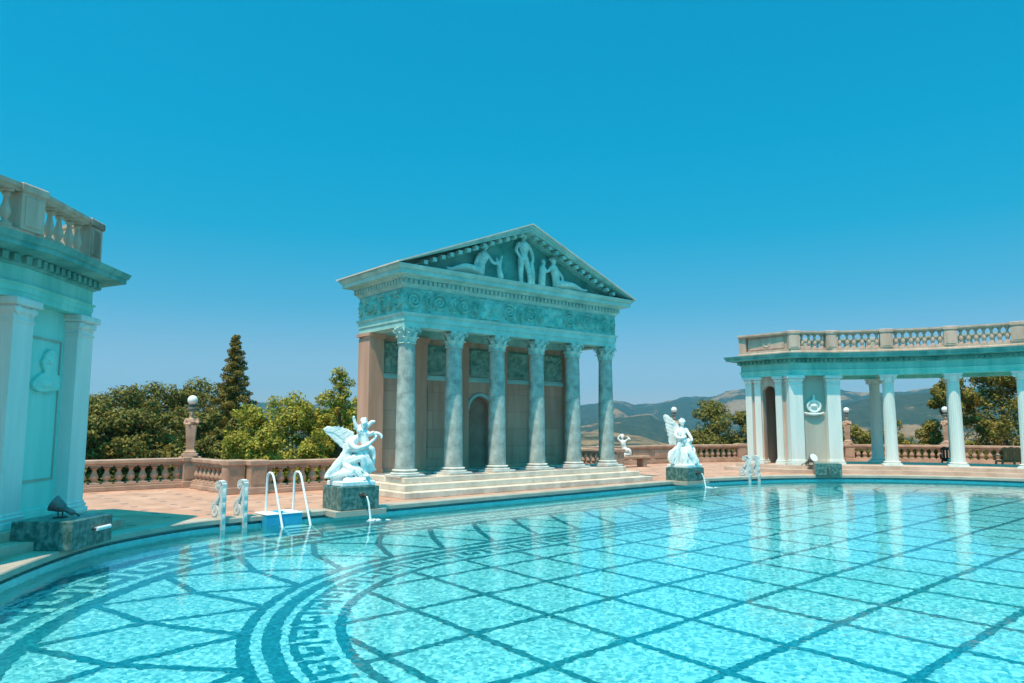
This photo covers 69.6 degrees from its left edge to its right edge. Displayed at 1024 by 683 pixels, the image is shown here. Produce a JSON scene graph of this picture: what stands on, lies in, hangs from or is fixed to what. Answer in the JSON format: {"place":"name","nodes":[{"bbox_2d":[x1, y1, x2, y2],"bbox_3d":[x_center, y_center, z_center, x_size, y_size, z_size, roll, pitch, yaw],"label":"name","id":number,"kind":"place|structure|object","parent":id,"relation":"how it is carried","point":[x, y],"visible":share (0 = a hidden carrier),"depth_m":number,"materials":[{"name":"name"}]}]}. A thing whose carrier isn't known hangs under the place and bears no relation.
{"place":"outdoors","nodes":[
{"label":"outdoors","id":0,"kind":"place"},
{"bbox_2d":[0,462,1010,561],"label":"deck","id":1,"kind":"structure","parent":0,"point":[137,508],"depth_m":19.64,"materials":[{"name":"beige stone"}]},
{"bbox_2d":[0,175,130,557],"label":"colonnade","id":2,"kind":"object","parent":1,"relation":"on","point":[52,278],"visible":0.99,"depth_m":13.28,"materials":[{"name":"stone"}]},
{"bbox_2d":[83,456,201,492],"bbox_3d":[-13.339,3.973,21.643,7.930,0.982,0.560,5,-8,-40],"label":"stone balustrade","id":3,"kind":"object","parent":1,"relation":"on","point":[184,472],"visible":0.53,"depth_m":22.98,"materials":[{"name":"beige stone"}]},
{"bbox_2d":[181,395,198,456],"bbox_3d":[-10.530,2.765,24.180,0.488,1.990,0.480,2,-7,-17],"label":"herm lamp","id":4,"kind":"object","parent":3,"relation":"on","point":[190,422],"visible":1,"depth_m":24.04,"materials":[{"name":"stone"}]},
{"bbox_2d":[190,458,245,494],"bbox_3d":[-9.051,4.067,22.470,0.560,0.982,3.085,6,-9,-43],"label":"stone balustrade","id":5,"kind":"object","parent":1,"relation":"on","point":[230,472],"visible":0.88,"depth_m":22.18,"materials":[{"name":"beige stone"}]},
{"bbox_2d":[245,458,336,494],"bbox_3d":[-6.627,4.061,22.415,2.930,0.982,0.560,5,-8,-40],"label":"stone balustrade","id":6,"kind":"object","parent":1,"relation":"on","point":[257,471],"visible":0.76,"depth_m":22.06,"materials":[{"name":"beige stone"}]},
{"bbox_2d":[336,223,652,499],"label":"roman temple","id":7,"kind":"structure","parent":1,"relation":"on","point":[469,352],"depth_m":24.34,"materials":[{"name":"stone"}]},
{"bbox_2d":[581,446,598,463],"bbox_3d":[3.609,5.581,35.810,3.032,0.982,0.560,5,-8,-36],"label":"stone balustrade","id":8,"kind":"object","parent":1,"relation":"on","point":[595,447],"visible":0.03,"depth_m":35.86,"materials":[{"name":"beige stone"}]},
{"bbox_2d":[581,448,624,465],"bbox_3d":[3.459,5.285,33.202,0.560,0.982,3.860,5,-8,-40],"label":"stone balustrade","id":9,"kind":"object","parent":1,"relation":"on","point":[619,454],"visible":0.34,"depth_m":32.83,"materials":[{"name":"beige stone"}]},
{"bbox_2d":[624,455,650,466],"bbox_3d":[5.650,5.754,35.276,2.300,0.516,0.560,5,-8,-35],"label":"stone bench","id":10,"kind":"object","parent":1,"relation":"on","point":[641,460],"visible":0.54,"depth_m":35.53,"materials":[{"name":"beige stone"}]},
{"bbox_2d":[617,434,631,455],"bbox_3d":[5.390,4.999,35.273,0.663,1.142,0.390,-1,-7,9],"label":"marble statue","id":11,"kind":"object","parent":10,"relation":"on","point":[627,452],"visible":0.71,"depth_m":35.21,"materials":[{"name":"white stone"}]},
{"bbox_2d":[614,444,675,464],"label":"parapet wall","id":12,"kind":"structure","parent":1,"relation":"on","point":[658,454],"depth_m":38.27,"materials":[{"name":"stone"}]},
{"bbox_2d":[671,407,678,424],"bbox_3d":[8.749,4.521,39.643,0.488,1.990,0.480,-1,-7,11],"label":"herm lamp","id":13,"kind":"object","parent":12,"relation":"on","point":[674,410],"visible":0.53,"depth_m":39.62,"materials":[{"name":"glass"}]},
{"bbox_2d":[693,443,746,461],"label":"stone balustrade","id":14,"kind":"object","parent":1,"relation":"on","point":[739,451],"visible":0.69,"depth_m":40.12,"materials":[{"name":"beige stone"}]},
{"bbox_2d":[843,444,855,460],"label":"stone balustrade","id":15,"kind":"object","parent":1,"relation":"on","point":[849,452],"visible":0.06,"depth_m":40.23,"materials":[{"name":"beige stone"}]},
{"bbox_2d":[842,407,852,443],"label":"herm lamp","id":16,"kind":"object","parent":15,"relation":"on","point":[846,423],"visible":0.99,"depth_m":40.50,"materials":[{"name":"stone"}]},
{"bbox_2d":[724,321,1023,477],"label":"colonnade","id":17,"kind":"object","parent":1,"relation":"on","point":[791,379],"visible":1,"depth_m":31.50,"materials":[{"name":"stone"}]},
{"bbox_2d":[801,453,817,465],"bbox_3d":[12.515,4.961,30.923,0.443,0.533,0.624,2,-7,-20],"label":"floodlight","id":18,"kind":"object","parent":17,"relation":"on","point":[812,458],"visible":0.92,"depth_m":30.75,"materials":[{"name":"white metal"}]},
{"bbox_2d":[855,444,948,462],"bbox_3d":[20.830,6.003,39.522,5.034,0.982,0.560,-3,-7,22],"label":"stone balustrade","id":19,"kind":"object","parent":1,"relation":"on","point":[865,458],"visible":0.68,"depth_m":39.19,"materials":[{"name":"beige stone"}]},
{"bbox_2d":[940,407,948,444],"bbox_3d":[22.899,4.431,38.848,0.488,1.990,0.480,-4,-7,28],"label":"herm lamp","id":20,"kind":"object","parent":19,"relation":"on","point":[944,423],"visible":0.84,"depth_m":38.73,"materials":[{"name":"stone"}]},
{"bbox_2d":[965,445,1020,464],"bbox_3d":[25.818,5.695,36.817,6.937,0.982,0.560,-4,-8,33],"label":"stone balustrade","id":21,"kind":"object","parent":1,"relation":"on","point":[981,460],"visible":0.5,"depth_m":37.71,"materials":[{"name":"beige stone"}]},
{"bbox_2d":[0,481,1023,682],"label":"water","id":22,"kind":"structure","parent":0,"point":[839,582],"depth_m":9.64,"materials":[{"name":"teal liquid"}]},
{"bbox_2d":[0,0,1023,404],"label":"sky","id":23,"kind":"structure","parent":0,"point":[735,168],"materials":[{"name":"blue"}]},
{"bbox_2d":[95,386,1016,435],"bbox_3d":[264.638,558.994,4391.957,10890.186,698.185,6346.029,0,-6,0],"label":"hills","id":24,"kind":"structure","parent":0,"point":[734,400],"depth_m":4326.37,"materials":[{"name":"green plant"}]},
{"bbox_2d":[254,392,1018,443],"bbox_3d":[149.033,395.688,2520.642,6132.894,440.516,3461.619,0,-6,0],"label":"hills","id":25,"kind":"structure","parent":0,"point":[914,412],"depth_m":2369.29,"materials":[{"name":"green plant"}]},
{"bbox_2d":[278,432,1014,459],"bbox_3d":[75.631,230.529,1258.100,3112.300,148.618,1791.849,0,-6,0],"label":"hills","id":26,"kind":"structure","parent":0,"point":[590,439],"depth_m":1348.86,"materials":[{"name":"green plant"}]},
{"bbox_2d":[939,446,948,462],"bbox_3d":[20.305,5.351,34.022,0.940,1.038,0.740,-4,-7,30],"label":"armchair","id":27,"kind":"object","parent":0,"point":[943,448],"visible":0.38,"depth_m":33.86,"materials":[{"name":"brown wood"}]},
{"bbox_2d":[993,447,1020,464],"bbox_3d":[22.402,5.261,33.228,0.940,1.038,0.740,-1,-7,10],"label":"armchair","id":28,"kind":"object","parent":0,"point":[1011,454],"visible":0.8,"depth_m":32.91,"materials":[{"name":"fabric"}]},
{"bbox_3d":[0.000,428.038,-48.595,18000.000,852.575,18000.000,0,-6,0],"label":"ground","id":29,"kind":"structure","parent":0,"visible":0},
{"bbox_2d":[84,412,125,484],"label":"oak tree","id":30,"kind":"object","parent":29,"relation":"on","point":[95,429],"visible":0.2,"depth_m":46.96,"materials":[{"name":"green plant"}]},
{"bbox_2d":[88,383,164,472],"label":"oak tree","id":31,"kind":"object","parent":29,"relation":"on","point":[130,398],"visible":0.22,"depth_m":58.05,"materials":[{"name":"green plant"}]},
{"bbox_2d":[92,403,179,483],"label":"oak tree","id":32,"kind":"object","parent":29,"relation":"on","point":[138,427],"visible":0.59,"depth_m":48.36,"materials":[{"name":"green plant"}]},
{"bbox_2d":[124,381,202,444],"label":"oak tree","id":33,"kind":"object","parent":29,"relation":"on","point":[156,392],"visible":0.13,"depth_m":62.02,"materials":[{"name":"green plant"}]},
{"bbox_2d":[150,409,221,480],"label":"oak tree","id":34,"kind":"object","parent":29,"relation":"on","point":[207,421],"visible":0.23,"depth_m":48.87,"materials":[{"name":"green plant"}]},
{"bbox_2d":[160,376,240,446],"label":"oak tree","id":35,"kind":"object","parent":29,"relation":"on","point":[203,398],"visible":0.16,"depth_m":64.88,"materials":[{"name":"green plant"}]},
{"bbox_2d":[201,417,252,469],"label":"oak tree","id":36,"kind":"object","parent":29,"relation":"on","point":[212,449],"visible":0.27,"depth_m":46.80,"materials":[{"name":"green plant"}]},
{"bbox_2d":[197,334,257,450],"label":"conifer tree","id":37,"kind":"object","parent":29,"relation":"on","point":[235,369],"visible":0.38,"depth_m":57.62,"materials":[{"name":"green plant"}]},
{"bbox_2d":[220,403,285,459],"bbox_3d":[-12.482,6.603,35.477,3.261,7.288,3.277,0,-6,-4],"label":"leafy tree","id":38,"kind":"object","parent":29,"relation":"on","point":[252,418],"visible":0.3,"depth_m":35.11,"materials":[{"name":"green plant"}]},
{"bbox_2d":[243,426,289,483],"bbox_3d":[-10.133,6.606,30.455,2.446,6.156,2.468,2,-7,-16],"label":"leafy tree","id":39,"kind":"object","parent":29,"relation":"on","point":[265,436],"visible":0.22,"depth_m":30.41,"materials":[{"name":"green plant"}]},
{"bbox_2d":[257,390,319,478],"bbox_3d":[-10.065,6.129,33.535,3.228,7.798,3.267,2,-7,-17],"label":"leafy tree","id":40,"kind":"object","parent":29,"relation":"on","point":[296,417],"visible":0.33,"depth_m":33.47,"materials":[{"name":"green plant"}]},
{"bbox_2d":[288,428,329,482],"bbox_3d":[-8.145,6.629,30.400,2.343,6.100,2.584,0,-6,-2],"label":"leafy tree","id":41,"kind":"object","parent":29,"relation":"on","point":[309,448],"visible":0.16,"depth_m":30.43,"materials":[{"name":"green plant"}]},
{"bbox_2d":[293,393,343,469],"bbox_3d":[-9.020,6.268,34.589,2.778,7.756,2.848,1,-7,-11],"label":"leafy tree","id":42,"kind":"object","parent":29,"relation":"on","point":[320,412],"visible":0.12,"depth_m":34.55,"materials":[{"name":"green plant"}]},
{"bbox_2d":[317,366,356,469],"bbox_3d":[-7.904,5.563,33.553,2.497,8.921,2.195,3,-7,-23],"label":"leafy tree","id":43,"kind":"object","parent":29,"relation":"on","point":[341,401],"visible":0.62,"depth_m":33.79,"materials":[{"name":"green plant"}]},
{"bbox_2d":[343,396,356,434],"bbox_3d":[-7.137,6.126,35.545,2.147,8.256,2.132,2,-7,-16],"label":"leafy tree","id":44,"kind":"object","parent":29,"relation":"on","point":[355,410],"visible":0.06,"depth_m":35.70,"materials":[{"name":"green plant"}]},
{"bbox_2d":[686,399,744,456],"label":"oak tree","id":45,"kind":"object","parent":29,"relation":"on","point":[713,412],"visible":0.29,"depth_m":64.62,"materials":[{"name":"green plant"}]},
{"bbox_2d":[730,411,747,455],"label":"oak tree","id":46,"kind":"object","parent":29,"relation":"on","point":[740,416],"visible":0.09,"depth_m":63.31,"materials":[{"name":"green plant"}]},
{"bbox_2d":[842,424,870,457],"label":"tree","id":47,"kind":"object","parent":29,"relation":"on","point":[865,438],"visible":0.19,"depth_m":54.83,"materials":[{"name":"green plant"}]},
{"bbox_2d":[866,420,914,458],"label":"tree","id":48,"kind":"object","parent":29,"relation":"on","point":[902,441],"visible":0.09,"depth_m":56.79,"materials":[{"name":"green plant"}]},
{"bbox_2d":[902,427,943,458],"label":"tree","id":49,"kind":"object","parent":29,"relation":"on","point":[924,437],"visible":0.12,"depth_m":53.97,"materials":[{"name":"green plant"}]},
{"bbox_2d":[920,377,998,459],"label":"spreading oak","id":50,"kind":"object","parent":29,"relation":"on","point":[969,397],"visible":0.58,"depth_m":51.59,"materials":[{"name":"green plant"}]},
{"bbox_2d":[962,376,1019,459],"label":"spreading oak","id":51,"kind":"object","parent":29,"relation":"on","point":[1003,424],"visible":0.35,"depth_m":53.28,"materials":[{"name":"green plant"}]},
{"bbox_2d":[995,381,1018,442],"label":"spreading oak","id":52,"kind":"object","parent":29,"relation":"on","point":[1014,388],"visible":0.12,"depth_m":55.57,"materials":[{"name":"green plant"}]},
{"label":"pool floor","id":53,"kind":"structure","parent":0,"visible":0},
{"bbox_2d":[0,478,1023,587],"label":"pool wall","id":54,"kind":"structure","parent":53,"relation":"on","point":[36,569],"depth_m":19.59,"materials":[{"name":"tile"}]},
{"bbox_2d":[254,509,302,526],"bbox_3d":[-5.294,4.003,16.692,0.860,0.291,0.650,6,-9,-41],"label":"pool step","id":55,"kind":"object","parent":54,"relation":"on","point":[272,518],"visible":0.9,"depth_m":16.48,"materials":[{"name":"blue plastic"}]},
{"bbox_2d":[0,474,1023,580],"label":"pool coping","id":56,"kind":"object","parent":54,"relation":"on","point":[11,567],"visible":0.8,"depth_m":18.51,"materials":[{"name":"stone"}]},
{"bbox_2d":[10,513,112,550],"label":"marble block","id":57,"kind":"structure","parent":56,"relation":"on","point":[68,533],"depth_m":11.79,"materials":[{"name":"green stone"}]},
{"bbox_2d":[47,496,79,517],"bbox_3d":[-7.522,2.766,12.336,0.434,0.371,0.308,1,-7,-10],"label":"floodlight","id":58,"kind":"object","parent":57,"relation":"on","point":[57,504],"visible":1,"depth_m":12.25,"materials":[{"name":"grey metal"}]},
{"bbox_2d":[211,480,226,529],"bbox_3d":[-6.370,3.544,15.971,0.120,1.060,0.567,6,-9,-44],"label":"scroll rail","id":59,"kind":"object","parent":56,"relation":"on","point":[218,507],"visible":0.99,"depth_m":15.82,"materials":[{"name":"stone"}]},
{"bbox_2d":[233,479,248,527],"bbox_3d":[-6.015,3.582,16.300,0.120,1.060,0.567,6,-9,-43],"label":"scroll rail","id":60,"kind":"object","parent":56,"relation":"on","point":[240,505],"visible":1,"depth_m":16.15,"materials":[{"name":"stone"}]},
{"bbox_2d":[265,471,311,527],"bbox_3d":[-4.921,3.971,16.472,0.712,2.064,1.367,6,-9,-41],"label":"pool ladder","id":61,"kind":"object","parent":56,"relation":"attached to","point":[293,496],"visible":0.46,"depth_m":16.76,"materials":[{"name":"white metal"}]},
{"bbox_2d":[323,485,390,521],"bbox_3d":[-3.716,4.009,17.602,1.014,1.083,1.529,5,-8,-40],"label":"marble pedestal","id":62,"kind":"object","parent":56,"relation":"on","point":[349,498],"visible":0.97,"depth_m":17.46,"materials":[{"name":"green stone"}]},
{"bbox_2d":[323,416,382,486],"bbox_3d":[-3.907,2.676,17.975,1.288,1.712,0.897,5,-8,-35],"label":"marble statue","id":63,"kind":"object","parent":62,"relation":"on","point":[353,464],"visible":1,"depth_m":17.82,"materials":[{"name":"white stone"}]},
{"bbox_2d":[666,467,712,487],"bbox_3d":[6.514,5.098,26.632,0.982,1.051,1.559,5,-8,-40],"label":"marble pedestal","id":64,"kind":"object","parent":56,"relation":"on","point":[685,474],"visible":0.98,"depth_m":26.50,"materials":[{"name":"green stone"}]},
{"bbox_2d":[663,414,701,467],"bbox_3d":[6.204,3.682,27.052,0.988,2.014,1.296,5,-8,-40],"label":"marble statue","id":65,"kind":"object","parent":64,"relation":"on","point":[682,453],"visible":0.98,"depth_m":26.77,"materials":[{"name":"white stone"}]},
{"bbox_2d":[739,455,750,481],"bbox_3d":[9.167,5.021,28.978,0.120,1.060,0.567,3,-7,-25],"label":"scroll rail","id":66,"kind":"object","parent":56,"relation":"on","point":[745,470],"visible":1,"depth_m":28.85,"materials":[{"name":"stone"}]},
{"bbox_2d":[751,455,760,481],"bbox_3d":[9.606,5.043,29.173,0.120,1.060,0.567,3,-7,-22],"label":"scroll rail","id":67,"kind":"object","parent":56,"relation":"attached to","point":[755,469],"visible":0.95,"depth_m":29.00,"materials":[{"name":"stone"}]},
{"bbox_2d":[813,462,841,475],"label":"marble block","id":68,"kind":"structure","parent":56,"relation":"on","point":[828,469],"depth_m":29.35,"materials":[{"name":"green stone"}]}
]}

